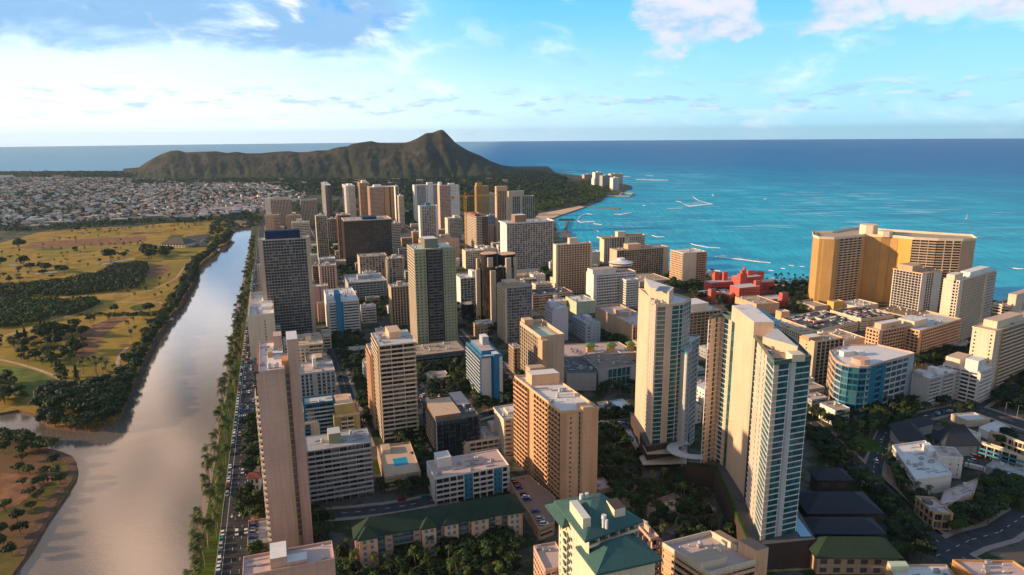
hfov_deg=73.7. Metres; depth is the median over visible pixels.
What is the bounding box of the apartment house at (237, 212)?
[229,211,240,215]
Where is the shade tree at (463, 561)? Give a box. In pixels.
[457,555,470,567]
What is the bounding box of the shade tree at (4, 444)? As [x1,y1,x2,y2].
[0,440,10,453]
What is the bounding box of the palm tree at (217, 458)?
[212,454,219,467]
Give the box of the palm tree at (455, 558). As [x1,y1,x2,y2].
[452,555,458,570]
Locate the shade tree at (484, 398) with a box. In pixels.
[480,395,489,402]
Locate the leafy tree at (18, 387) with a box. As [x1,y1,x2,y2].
[12,384,26,391]
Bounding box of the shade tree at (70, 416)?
[68,414,79,428]
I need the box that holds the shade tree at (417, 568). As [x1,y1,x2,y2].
[408,564,424,574]
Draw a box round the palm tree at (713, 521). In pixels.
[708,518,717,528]
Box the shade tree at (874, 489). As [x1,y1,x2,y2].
[863,482,886,500]
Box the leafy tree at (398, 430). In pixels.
[392,429,402,436]
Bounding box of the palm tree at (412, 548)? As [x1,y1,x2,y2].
[408,545,416,565]
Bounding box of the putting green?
[130,304,147,310]
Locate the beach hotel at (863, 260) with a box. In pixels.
[808,223,976,307]
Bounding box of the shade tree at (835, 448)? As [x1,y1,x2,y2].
[827,444,840,453]
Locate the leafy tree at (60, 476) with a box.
[50,472,67,483]
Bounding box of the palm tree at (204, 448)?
[201,444,211,471]
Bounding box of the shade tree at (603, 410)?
[598,408,609,419]
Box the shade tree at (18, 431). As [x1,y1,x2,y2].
[11,428,23,435]
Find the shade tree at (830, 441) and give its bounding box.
[825,438,839,445]
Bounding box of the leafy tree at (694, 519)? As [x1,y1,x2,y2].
[684,514,699,525]
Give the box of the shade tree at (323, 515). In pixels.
[317,509,332,524]
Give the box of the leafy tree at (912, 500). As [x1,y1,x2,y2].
[909,496,914,504]
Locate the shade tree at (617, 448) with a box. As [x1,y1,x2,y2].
[612,446,621,452]
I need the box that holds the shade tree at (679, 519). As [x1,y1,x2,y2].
[676,517,688,524]
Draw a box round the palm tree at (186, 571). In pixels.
[182,569,192,574]
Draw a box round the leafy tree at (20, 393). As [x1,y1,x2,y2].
[15,390,28,402]
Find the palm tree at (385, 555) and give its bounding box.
[383,551,389,558]
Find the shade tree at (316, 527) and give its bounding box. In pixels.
[312,522,326,540]
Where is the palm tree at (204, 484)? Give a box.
[199,482,209,500]
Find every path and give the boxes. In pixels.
[0,315,71,336]
[0,347,128,381]
[9,443,76,556]
[72,302,162,315]
[136,266,184,293]
[600,464,630,507]
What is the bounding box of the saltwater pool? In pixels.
[606,192,633,196]
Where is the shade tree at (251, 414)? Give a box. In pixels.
[246,411,255,417]
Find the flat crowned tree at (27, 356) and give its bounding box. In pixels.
[21,354,33,361]
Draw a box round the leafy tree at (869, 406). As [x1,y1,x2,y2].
[864,404,872,413]
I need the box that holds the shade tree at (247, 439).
[242,435,254,444]
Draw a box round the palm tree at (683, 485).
[680,483,686,495]
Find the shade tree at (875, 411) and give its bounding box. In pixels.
[869,409,881,414]
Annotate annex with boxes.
[461,300,473,319]
[697,288,728,302]
[762,292,789,306]
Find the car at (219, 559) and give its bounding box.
[217,555,221,563]
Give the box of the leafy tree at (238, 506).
[231,499,246,511]
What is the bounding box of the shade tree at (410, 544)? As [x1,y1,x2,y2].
[404,542,419,548]
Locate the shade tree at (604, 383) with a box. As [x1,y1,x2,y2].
[598,381,607,388]
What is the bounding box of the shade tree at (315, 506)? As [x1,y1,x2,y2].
[311,504,321,515]
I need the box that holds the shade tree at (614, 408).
[610,405,620,416]
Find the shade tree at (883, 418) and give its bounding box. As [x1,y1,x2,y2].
[878,414,887,427]
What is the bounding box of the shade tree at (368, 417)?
[361,413,372,423]
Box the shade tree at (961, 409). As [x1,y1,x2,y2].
[957,406,969,412]
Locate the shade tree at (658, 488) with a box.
[647,483,666,499]
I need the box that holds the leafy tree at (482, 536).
[477,534,487,539]
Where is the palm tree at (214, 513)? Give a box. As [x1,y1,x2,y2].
[211,510,220,536]
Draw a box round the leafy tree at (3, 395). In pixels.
[0,391,11,403]
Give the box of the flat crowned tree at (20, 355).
[15,353,24,359]
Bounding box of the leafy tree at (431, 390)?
[427,387,436,398]
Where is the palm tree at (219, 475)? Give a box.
[214,471,224,493]
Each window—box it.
[610,263,631,265]
[820,559,827,563]
[821,483,829,486]
[834,559,840,563]
[837,483,845,486]
[846,568,853,572]
[847,559,854,563]
[860,568,866,572]
[861,559,867,563]
[873,568,880,572]
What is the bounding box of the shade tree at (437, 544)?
[433,543,442,554]
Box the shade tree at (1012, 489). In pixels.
[1001,485,1023,496]
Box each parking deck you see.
[247,518,268,554]
[509,475,554,540]
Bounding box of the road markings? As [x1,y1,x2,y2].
[221,234,258,574]
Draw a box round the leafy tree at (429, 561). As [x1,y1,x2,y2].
[420,555,437,569]
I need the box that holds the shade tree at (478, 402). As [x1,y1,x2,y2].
[472,400,482,410]
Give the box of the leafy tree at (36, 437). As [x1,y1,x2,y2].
[32,435,41,440]
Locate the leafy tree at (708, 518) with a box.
[703,514,715,525]
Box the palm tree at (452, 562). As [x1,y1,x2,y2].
[446,557,454,574]
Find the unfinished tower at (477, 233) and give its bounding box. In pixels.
[465,211,488,247]
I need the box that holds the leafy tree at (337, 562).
[335,559,341,567]
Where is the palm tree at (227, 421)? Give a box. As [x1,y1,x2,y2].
[222,418,232,438]
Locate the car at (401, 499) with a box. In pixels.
[398,497,405,501]
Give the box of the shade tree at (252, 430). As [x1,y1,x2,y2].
[245,425,257,434]
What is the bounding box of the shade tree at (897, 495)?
[887,492,903,500]
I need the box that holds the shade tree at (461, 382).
[456,378,469,388]
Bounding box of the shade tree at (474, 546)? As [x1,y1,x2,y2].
[468,539,481,555]
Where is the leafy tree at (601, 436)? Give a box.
[598,433,606,439]
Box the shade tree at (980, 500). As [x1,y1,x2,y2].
[975,498,988,504]
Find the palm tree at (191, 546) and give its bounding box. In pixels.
[187,543,198,567]
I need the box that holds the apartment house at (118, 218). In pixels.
[110,218,127,220]
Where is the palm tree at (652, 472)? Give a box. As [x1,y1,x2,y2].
[650,469,656,480]
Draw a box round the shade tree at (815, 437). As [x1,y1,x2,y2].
[808,432,823,442]
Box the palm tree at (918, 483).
[914,481,921,490]
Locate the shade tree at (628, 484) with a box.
[618,479,634,490]
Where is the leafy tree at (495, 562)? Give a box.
[491,559,505,573]
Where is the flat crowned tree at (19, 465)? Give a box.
[9,462,24,472]
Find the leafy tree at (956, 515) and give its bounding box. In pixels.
[953,512,961,520]
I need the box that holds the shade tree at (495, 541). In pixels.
[490,538,499,555]
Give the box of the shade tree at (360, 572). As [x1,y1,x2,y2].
[351,568,368,574]
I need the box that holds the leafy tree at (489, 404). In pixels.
[484,402,493,407]
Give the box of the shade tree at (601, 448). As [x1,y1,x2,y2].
[598,444,606,452]
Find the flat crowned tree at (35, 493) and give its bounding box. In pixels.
[29,488,44,500]
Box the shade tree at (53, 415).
[45,409,63,426]
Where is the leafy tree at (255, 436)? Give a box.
[253,433,258,440]
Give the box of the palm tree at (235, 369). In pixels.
[231,367,237,387]
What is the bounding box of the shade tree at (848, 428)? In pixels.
[844,426,857,434]
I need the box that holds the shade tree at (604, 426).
[599,423,608,430]
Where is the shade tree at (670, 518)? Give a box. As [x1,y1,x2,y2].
[662,512,677,526]
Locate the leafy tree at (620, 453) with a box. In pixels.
[611,451,624,462]
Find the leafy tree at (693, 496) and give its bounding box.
[687,493,703,502]
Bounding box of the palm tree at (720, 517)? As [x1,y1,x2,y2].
[717,514,723,525]
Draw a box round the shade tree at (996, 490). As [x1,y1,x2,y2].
[981,486,1004,496]
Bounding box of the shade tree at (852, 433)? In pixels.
[842,429,855,441]
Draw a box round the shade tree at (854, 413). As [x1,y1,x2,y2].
[850,410,857,417]
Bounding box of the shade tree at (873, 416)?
[866,413,881,427]
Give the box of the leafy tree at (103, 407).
[98,404,113,410]
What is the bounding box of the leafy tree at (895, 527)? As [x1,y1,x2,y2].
[889,522,904,532]
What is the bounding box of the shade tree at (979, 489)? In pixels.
[975,488,986,493]
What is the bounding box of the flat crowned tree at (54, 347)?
[49,345,59,352]
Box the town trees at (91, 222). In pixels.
[0,213,247,230]
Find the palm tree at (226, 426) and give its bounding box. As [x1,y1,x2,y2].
[223,424,229,442]
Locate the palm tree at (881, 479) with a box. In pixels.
[877,475,884,484]
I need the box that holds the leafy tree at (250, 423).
[244,418,256,426]
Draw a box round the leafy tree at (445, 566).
[443,560,455,573]
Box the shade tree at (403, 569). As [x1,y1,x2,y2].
[393,564,408,574]
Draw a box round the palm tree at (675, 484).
[672,482,678,500]
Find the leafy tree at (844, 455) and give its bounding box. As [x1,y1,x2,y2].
[839,451,850,461]
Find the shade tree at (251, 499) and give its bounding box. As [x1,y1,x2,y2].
[239,493,257,505]
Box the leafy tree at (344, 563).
[337,560,349,572]
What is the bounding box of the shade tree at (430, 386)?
[425,384,434,393]
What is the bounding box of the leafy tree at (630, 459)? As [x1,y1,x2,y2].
[625,456,639,467]
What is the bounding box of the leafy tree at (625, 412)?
[622,409,628,419]
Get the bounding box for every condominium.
[582,173,591,177]
[592,171,602,184]
[599,174,610,187]
[608,173,622,183]
[610,176,618,189]
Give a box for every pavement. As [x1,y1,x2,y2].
[251,227,265,519]
[324,347,374,446]
[325,493,458,521]
[393,402,512,440]
[418,372,428,425]
[458,329,516,379]
[598,418,628,421]
[646,493,689,533]
[808,421,982,559]
[864,430,891,475]
[884,463,945,533]
[917,382,1015,419]
[942,508,1023,564]
[975,408,1023,430]
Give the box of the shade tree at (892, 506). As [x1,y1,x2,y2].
[880,501,899,516]
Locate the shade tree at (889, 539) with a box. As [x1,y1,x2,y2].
[887,537,902,544]
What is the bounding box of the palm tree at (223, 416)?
[218,412,227,434]
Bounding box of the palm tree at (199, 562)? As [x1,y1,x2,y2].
[192,560,203,574]
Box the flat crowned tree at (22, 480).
[14,477,27,485]
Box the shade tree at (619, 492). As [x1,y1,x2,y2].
[611,486,630,502]
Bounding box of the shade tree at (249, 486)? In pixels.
[242,481,255,494]
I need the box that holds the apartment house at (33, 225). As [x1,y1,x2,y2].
[23,224,50,227]
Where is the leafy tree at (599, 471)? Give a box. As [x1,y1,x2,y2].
[597,467,603,477]
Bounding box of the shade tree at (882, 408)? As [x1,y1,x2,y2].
[876,405,887,413]
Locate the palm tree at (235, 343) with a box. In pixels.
[230,341,238,360]
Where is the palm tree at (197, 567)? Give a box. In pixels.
[191,564,201,573]
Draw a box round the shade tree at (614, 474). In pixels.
[608,469,623,480]
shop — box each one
[597,401,611,415]
[633,339,636,349]
[695,403,701,423]
[696,381,706,402]
[697,365,705,376]
[697,376,707,382]
[699,343,708,358]
[700,399,705,413]
[807,392,827,413]
[808,381,824,394]
[819,401,849,424]
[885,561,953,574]
[913,496,953,529]
[940,478,978,508]
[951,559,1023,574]
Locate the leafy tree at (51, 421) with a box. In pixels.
[45,417,59,427]
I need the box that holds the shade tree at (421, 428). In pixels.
[415,425,424,432]
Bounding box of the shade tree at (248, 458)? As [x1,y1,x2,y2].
[243,455,254,461]
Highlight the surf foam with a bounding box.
[715,256,770,262]
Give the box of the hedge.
[76,311,165,326]
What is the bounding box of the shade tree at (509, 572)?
[504,569,516,574]
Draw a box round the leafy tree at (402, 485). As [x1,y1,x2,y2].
[396,479,412,496]
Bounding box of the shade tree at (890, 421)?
[886,419,897,423]
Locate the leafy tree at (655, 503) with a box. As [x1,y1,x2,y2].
[650,498,664,507]
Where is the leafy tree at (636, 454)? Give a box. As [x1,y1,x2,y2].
[631,450,641,461]
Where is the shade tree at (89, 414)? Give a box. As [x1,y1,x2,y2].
[84,410,99,425]
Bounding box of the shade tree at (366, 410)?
[361,407,370,413]
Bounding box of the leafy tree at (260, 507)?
[254,503,265,516]
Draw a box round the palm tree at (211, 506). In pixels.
[209,504,219,517]
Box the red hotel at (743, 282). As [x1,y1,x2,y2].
[704,266,774,301]
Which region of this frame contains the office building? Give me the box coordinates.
[825,344,914,416]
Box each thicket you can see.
[0,260,149,295]
[0,293,102,327]
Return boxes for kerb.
[214,230,257,574]
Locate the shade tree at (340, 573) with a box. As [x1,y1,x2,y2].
[336,571,350,574]
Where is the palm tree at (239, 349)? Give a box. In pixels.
[235,347,241,358]
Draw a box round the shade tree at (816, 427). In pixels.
[811,425,827,432]
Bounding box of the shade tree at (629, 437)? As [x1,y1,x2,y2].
[619,434,633,444]
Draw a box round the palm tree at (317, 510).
[312,507,320,519]
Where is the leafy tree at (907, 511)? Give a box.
[897,506,914,515]
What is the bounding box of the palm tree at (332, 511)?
[327,510,335,533]
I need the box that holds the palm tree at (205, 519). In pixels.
[198,514,212,544]
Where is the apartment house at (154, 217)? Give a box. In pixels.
[145,214,164,220]
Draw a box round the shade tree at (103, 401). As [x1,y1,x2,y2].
[91,395,112,406]
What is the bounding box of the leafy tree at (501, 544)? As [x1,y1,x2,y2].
[494,541,508,551]
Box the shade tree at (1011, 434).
[1006,430,1019,438]
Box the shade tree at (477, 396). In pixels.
[473,391,481,400]
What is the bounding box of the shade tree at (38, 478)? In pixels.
[30,473,49,487]
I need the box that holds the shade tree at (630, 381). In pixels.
[626,379,635,383]
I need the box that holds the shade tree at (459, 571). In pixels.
[448,568,464,574]
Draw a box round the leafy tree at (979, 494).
[970,491,986,499]
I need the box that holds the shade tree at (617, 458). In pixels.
[610,455,625,463]
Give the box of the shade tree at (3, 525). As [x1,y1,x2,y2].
[0,522,8,531]
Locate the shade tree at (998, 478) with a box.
[989,474,1011,482]
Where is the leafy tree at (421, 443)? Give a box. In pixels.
[415,441,425,446]
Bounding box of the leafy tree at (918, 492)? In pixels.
[909,489,926,495]
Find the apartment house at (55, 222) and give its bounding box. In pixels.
[43,220,70,223]
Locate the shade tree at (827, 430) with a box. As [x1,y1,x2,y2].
[815,427,831,433]
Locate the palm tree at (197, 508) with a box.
[192,506,200,512]
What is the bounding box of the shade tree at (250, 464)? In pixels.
[241,460,256,472]
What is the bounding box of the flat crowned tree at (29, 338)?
[24,336,33,344]
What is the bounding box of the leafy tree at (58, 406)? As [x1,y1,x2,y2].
[54,403,65,414]
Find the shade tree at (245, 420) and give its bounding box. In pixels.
[238,416,254,427]
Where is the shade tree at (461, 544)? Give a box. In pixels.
[452,541,468,550]
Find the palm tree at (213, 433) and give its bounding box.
[208,431,217,454]
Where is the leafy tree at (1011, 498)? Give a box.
[1007,494,1015,505]
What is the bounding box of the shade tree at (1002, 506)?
[986,500,1008,515]
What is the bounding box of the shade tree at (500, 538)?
[490,535,506,541]
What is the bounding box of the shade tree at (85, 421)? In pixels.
[77,417,92,429]
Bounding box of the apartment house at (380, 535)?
[351,494,524,566]
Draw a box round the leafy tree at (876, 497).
[871,493,881,504]
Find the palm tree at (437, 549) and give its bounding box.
[433,546,440,558]
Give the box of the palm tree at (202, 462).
[200,460,208,481]
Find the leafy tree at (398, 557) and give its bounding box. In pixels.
[391,554,405,561]
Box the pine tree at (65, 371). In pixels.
[59,363,69,380]
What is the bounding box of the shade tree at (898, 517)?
[888,514,905,524]
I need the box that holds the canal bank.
[0,439,77,574]
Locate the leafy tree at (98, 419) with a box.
[94,417,105,426]
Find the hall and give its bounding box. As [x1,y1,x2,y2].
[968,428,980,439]
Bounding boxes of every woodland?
[0,170,136,177]
[132,170,588,202]
[204,210,262,242]
[291,196,474,222]
[526,179,610,212]
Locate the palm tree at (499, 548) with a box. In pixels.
[496,546,503,560]
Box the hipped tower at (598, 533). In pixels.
[545,492,662,574]
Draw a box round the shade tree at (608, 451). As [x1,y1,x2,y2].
[604,446,611,453]
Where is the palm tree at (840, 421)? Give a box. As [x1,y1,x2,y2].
[836,418,842,433]
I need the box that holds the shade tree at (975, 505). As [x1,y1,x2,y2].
[967,503,983,520]
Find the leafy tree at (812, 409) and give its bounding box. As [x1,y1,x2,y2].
[807,406,818,417]
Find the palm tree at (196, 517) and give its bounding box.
[188,511,202,553]
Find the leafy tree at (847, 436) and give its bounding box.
[837,431,851,443]
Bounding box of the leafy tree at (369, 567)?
[356,565,376,573]
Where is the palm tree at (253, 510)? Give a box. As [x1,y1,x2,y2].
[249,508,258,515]
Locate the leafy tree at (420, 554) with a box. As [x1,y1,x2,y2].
[413,547,426,563]
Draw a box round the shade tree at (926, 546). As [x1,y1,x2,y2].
[910,538,937,559]
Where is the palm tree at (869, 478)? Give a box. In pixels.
[866,476,873,483]
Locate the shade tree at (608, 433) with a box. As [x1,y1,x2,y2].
[602,429,614,440]
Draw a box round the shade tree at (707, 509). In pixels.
[698,504,712,518]
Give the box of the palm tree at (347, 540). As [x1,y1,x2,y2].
[342,538,349,545]
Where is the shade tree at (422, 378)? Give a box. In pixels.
[417,375,426,381]
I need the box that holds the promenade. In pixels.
[188,238,250,574]
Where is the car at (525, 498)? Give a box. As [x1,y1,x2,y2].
[523,496,531,500]
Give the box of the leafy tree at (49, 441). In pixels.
[41,437,59,450]
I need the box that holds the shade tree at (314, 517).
[311,513,319,521]
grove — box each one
[0,216,1023,425]
[0,220,951,365]
[0,232,1021,391]
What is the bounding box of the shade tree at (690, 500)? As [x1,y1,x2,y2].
[684,497,701,504]
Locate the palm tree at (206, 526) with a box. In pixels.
[202,518,216,547]
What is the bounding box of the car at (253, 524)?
[249,522,258,526]
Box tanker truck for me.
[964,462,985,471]
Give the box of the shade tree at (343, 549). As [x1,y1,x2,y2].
[335,541,352,559]
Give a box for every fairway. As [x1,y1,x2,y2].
[0,365,58,396]
[167,235,183,238]
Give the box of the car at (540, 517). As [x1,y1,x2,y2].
[536,515,544,520]
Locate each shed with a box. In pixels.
[609,399,629,416]
[626,429,638,451]
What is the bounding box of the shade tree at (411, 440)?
[404,438,415,444]
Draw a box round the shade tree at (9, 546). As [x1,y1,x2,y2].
[0,541,16,556]
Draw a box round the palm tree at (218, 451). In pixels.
[215,449,224,467]
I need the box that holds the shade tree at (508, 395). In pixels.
[503,391,512,403]
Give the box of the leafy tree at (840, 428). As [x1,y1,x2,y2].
[834,421,848,430]
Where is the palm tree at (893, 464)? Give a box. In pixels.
[890,462,896,478]
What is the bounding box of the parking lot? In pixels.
[186,234,210,247]
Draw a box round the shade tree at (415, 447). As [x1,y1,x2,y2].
[412,444,424,451]
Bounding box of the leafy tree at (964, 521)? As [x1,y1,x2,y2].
[953,518,969,530]
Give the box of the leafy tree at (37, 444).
[30,438,44,451]
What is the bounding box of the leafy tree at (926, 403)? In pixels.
[921,401,931,409]
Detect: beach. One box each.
[536,206,583,217]
[668,267,806,288]
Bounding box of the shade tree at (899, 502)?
[894,498,908,507]
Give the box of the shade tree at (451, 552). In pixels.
[443,547,457,557]
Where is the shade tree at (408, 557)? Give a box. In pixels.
[401,549,418,563]
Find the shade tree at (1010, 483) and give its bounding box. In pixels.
[999,481,1018,488]
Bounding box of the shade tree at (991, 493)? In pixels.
[984,491,997,499]
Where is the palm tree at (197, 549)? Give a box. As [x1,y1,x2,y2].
[191,543,202,574]
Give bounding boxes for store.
[892,440,951,494]
[932,445,962,478]
[950,412,989,426]
[978,420,1009,439]
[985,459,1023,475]
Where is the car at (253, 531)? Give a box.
[249,529,258,534]
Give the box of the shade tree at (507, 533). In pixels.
[503,529,516,540]
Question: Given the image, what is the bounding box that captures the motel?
[977,439,1023,469]
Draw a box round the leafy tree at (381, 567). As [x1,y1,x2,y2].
[376,560,393,574]
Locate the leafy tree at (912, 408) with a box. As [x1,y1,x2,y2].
[906,405,917,413]
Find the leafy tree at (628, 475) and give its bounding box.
[623,472,632,478]
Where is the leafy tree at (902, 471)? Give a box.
[892,468,907,483]
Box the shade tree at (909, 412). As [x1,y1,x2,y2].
[895,407,913,417]
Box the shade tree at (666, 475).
[660,469,670,481]
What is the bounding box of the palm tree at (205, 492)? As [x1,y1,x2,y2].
[202,487,212,518]
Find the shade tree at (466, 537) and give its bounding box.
[459,533,476,542]
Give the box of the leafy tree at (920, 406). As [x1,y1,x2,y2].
[910,402,923,412]
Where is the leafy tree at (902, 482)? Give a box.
[894,475,910,488]
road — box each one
[215,221,264,574]
[310,226,343,287]
[327,348,364,427]
[331,496,455,517]
[412,409,493,437]
[417,372,425,425]
[458,329,513,383]
[598,419,628,432]
[805,421,978,559]
[866,430,890,477]
[918,383,1017,418]
[933,509,1023,563]
[951,401,1023,428]
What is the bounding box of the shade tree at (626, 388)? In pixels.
[621,385,631,394]
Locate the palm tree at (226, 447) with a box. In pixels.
[221,443,231,465]
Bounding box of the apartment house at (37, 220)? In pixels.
[26,218,44,223]
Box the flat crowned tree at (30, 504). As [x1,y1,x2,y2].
[23,501,36,509]
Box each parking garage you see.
[782,310,857,333]
[830,306,893,330]
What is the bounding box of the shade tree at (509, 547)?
[503,542,521,551]
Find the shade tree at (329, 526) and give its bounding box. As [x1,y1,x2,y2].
[315,521,332,536]
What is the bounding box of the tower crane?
[451,191,499,248]
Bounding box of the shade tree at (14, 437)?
[9,432,18,442]
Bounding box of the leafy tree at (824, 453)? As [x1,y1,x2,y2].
[821,451,831,460]
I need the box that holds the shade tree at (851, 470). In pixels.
[847,467,865,481]
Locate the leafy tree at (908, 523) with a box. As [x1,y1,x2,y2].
[904,521,913,527]
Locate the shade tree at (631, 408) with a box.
[622,404,634,412]
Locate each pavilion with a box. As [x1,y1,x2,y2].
[584,342,595,351]
[597,477,612,493]
[605,342,616,350]
[625,341,635,350]
[664,500,680,513]
[697,503,716,517]
[798,491,883,523]
[803,517,886,536]
[807,467,853,491]
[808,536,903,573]
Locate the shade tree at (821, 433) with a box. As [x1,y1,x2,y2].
[815,431,826,437]
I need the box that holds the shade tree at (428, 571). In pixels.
[422,566,437,574]
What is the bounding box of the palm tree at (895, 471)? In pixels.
[893,469,899,483]
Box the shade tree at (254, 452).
[246,449,259,457]
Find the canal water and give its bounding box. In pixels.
[0,227,250,574]
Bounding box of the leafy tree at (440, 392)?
[437,390,445,397]
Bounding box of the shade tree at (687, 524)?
[677,519,695,534]
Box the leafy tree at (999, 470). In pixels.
[992,468,1007,473]
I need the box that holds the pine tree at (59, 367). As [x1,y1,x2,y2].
[53,358,65,380]
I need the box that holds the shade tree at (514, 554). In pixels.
[500,548,521,562]
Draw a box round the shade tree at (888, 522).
[883,518,901,528]
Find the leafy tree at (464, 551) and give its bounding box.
[453,547,472,555]
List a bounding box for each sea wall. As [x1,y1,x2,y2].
[562,232,570,239]
[564,220,568,231]
[585,206,619,208]
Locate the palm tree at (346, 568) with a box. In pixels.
[343,564,350,571]
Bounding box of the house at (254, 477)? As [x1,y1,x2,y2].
[246,471,261,489]
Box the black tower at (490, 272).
[475,251,516,322]
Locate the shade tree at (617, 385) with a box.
[614,381,624,391]
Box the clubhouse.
[160,237,195,247]
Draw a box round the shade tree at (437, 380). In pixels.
[434,378,442,384]
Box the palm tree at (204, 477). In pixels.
[199,473,208,494]
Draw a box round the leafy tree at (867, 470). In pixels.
[858,467,872,483]
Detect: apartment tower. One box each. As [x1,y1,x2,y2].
[242,540,335,574]
[247,291,275,359]
[254,331,313,548]
[257,263,261,291]
[258,228,315,339]
[265,197,272,213]
[265,213,280,229]
[270,198,291,227]
[282,337,286,352]
[286,213,300,228]
[291,219,311,252]
[297,332,322,362]
[299,355,336,398]
[300,198,317,225]
[302,394,334,433]
[303,410,319,435]
[305,352,327,361]
[305,426,373,504]
[312,263,319,283]
[313,283,327,318]
[315,213,329,256]
[316,301,325,321]
[318,256,335,263]
[318,262,337,288]
[321,182,332,217]
[321,329,331,348]
[324,287,360,338]
[327,217,337,241]
[332,393,360,430]
[335,259,346,268]
[336,212,350,258]
[341,215,392,267]
[342,183,356,216]
[343,272,386,300]
[357,180,369,216]
[357,252,386,278]
[362,358,367,379]
[365,343,377,429]
[367,184,394,221]
[371,325,418,442]
[377,441,420,490]
[385,254,404,287]
[388,281,409,324]
[391,221,400,249]
[394,185,398,221]
[397,194,404,227]
[407,236,457,343]
[411,229,418,243]
[412,182,437,222]
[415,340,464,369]
[418,202,438,238]
[423,391,480,454]
[426,449,509,504]
[437,182,459,228]
[437,236,459,262]
[445,215,462,236]
[456,269,475,307]
[462,248,483,268]
[462,420,499,453]
[466,334,502,404]
[474,183,488,214]
[480,245,495,251]
[487,213,494,224]
[489,192,494,214]
[489,225,495,245]
[493,404,513,455]
[495,186,507,241]
[497,279,531,342]
[499,214,554,271]
[507,190,533,219]
[509,343,519,372]
[513,364,598,499]
[517,271,538,279]
[520,317,563,382]
[532,287,572,308]
[534,541,558,574]
[544,300,567,340]
[547,294,566,305]
[553,237,591,294]
[565,295,594,314]
[571,314,600,342]
[586,257,635,305]
[592,250,599,265]
[595,304,637,341]
[597,231,647,261]
[609,242,668,274]
[619,276,638,306]
[636,272,670,286]
[638,519,660,574]
[661,530,768,574]
[669,248,706,282]
[690,298,721,344]
[735,295,779,313]
[773,319,812,341]
[775,309,789,319]
[796,299,827,311]
[799,332,843,384]
[817,328,864,344]
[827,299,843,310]
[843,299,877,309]
[864,319,910,349]
[876,305,938,318]
[889,262,942,311]
[898,312,961,362]
[910,365,960,408]
[939,266,996,339]
[943,352,993,402]
[950,339,970,346]
[969,311,1023,389]
[987,430,1023,454]
[992,298,1007,313]
[1000,289,1023,313]
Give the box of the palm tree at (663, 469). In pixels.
[661,467,667,483]
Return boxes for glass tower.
[629,278,690,467]
[667,334,702,464]
[686,304,815,568]
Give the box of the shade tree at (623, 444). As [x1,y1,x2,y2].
[613,439,629,448]
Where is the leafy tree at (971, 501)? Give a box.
[965,499,977,503]
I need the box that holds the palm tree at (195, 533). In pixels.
[187,528,200,552]
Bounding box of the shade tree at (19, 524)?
[9,520,28,534]
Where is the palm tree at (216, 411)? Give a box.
[212,408,221,437]
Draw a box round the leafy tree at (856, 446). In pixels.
[850,441,864,455]
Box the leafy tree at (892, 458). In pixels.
[885,455,895,460]
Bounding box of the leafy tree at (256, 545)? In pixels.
[246,539,264,553]
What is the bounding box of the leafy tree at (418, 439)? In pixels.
[415,436,426,441]
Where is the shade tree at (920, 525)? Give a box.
[910,521,932,533]
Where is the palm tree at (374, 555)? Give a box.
[369,551,378,569]
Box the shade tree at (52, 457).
[47,453,59,464]
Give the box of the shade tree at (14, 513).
[8,508,24,521]
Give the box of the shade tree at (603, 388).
[599,385,608,395]
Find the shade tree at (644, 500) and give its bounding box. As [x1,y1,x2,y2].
[635,496,650,512]
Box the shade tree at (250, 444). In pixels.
[246,440,258,447]
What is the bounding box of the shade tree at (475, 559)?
[469,554,480,571]
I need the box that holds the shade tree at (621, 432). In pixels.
[617,431,627,434]
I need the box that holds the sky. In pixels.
[0,0,1023,146]
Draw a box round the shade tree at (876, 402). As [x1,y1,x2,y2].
[871,401,881,405]
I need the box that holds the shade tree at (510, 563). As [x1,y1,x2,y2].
[504,557,520,570]
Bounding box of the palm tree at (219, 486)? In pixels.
[213,482,226,513]
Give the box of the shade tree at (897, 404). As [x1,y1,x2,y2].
[888,399,903,410]
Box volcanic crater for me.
[123,130,554,179]
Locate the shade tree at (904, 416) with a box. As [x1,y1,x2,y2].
[893,412,907,419]
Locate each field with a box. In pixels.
[0,472,55,511]
[19,236,146,248]
[73,316,128,358]
[145,265,170,279]
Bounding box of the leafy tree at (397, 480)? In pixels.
[393,479,402,486]
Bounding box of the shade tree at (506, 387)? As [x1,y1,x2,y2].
[503,385,509,391]
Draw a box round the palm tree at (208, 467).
[203,464,212,482]
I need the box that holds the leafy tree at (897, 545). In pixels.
[890,539,905,552]
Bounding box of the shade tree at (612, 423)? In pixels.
[608,419,621,428]
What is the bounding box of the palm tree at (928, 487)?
[925,485,933,492]
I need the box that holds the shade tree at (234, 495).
[231,491,244,500]
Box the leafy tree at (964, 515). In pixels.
[959,512,973,521]
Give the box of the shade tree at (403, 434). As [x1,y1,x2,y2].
[397,429,408,441]
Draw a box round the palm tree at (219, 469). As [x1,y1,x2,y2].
[215,465,225,489]
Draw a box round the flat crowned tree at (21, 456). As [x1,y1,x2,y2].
[13,452,27,461]
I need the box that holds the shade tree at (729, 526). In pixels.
[721,519,735,536]
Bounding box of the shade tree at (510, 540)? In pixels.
[506,536,522,547]
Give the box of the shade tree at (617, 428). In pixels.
[611,424,625,433]
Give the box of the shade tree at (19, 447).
[14,442,29,452]
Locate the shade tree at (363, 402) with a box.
[358,398,368,407]
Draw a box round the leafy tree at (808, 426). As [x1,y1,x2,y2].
[805,424,814,429]
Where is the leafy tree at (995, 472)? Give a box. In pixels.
[989,471,1006,475]
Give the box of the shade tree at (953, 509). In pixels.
[948,505,961,513]

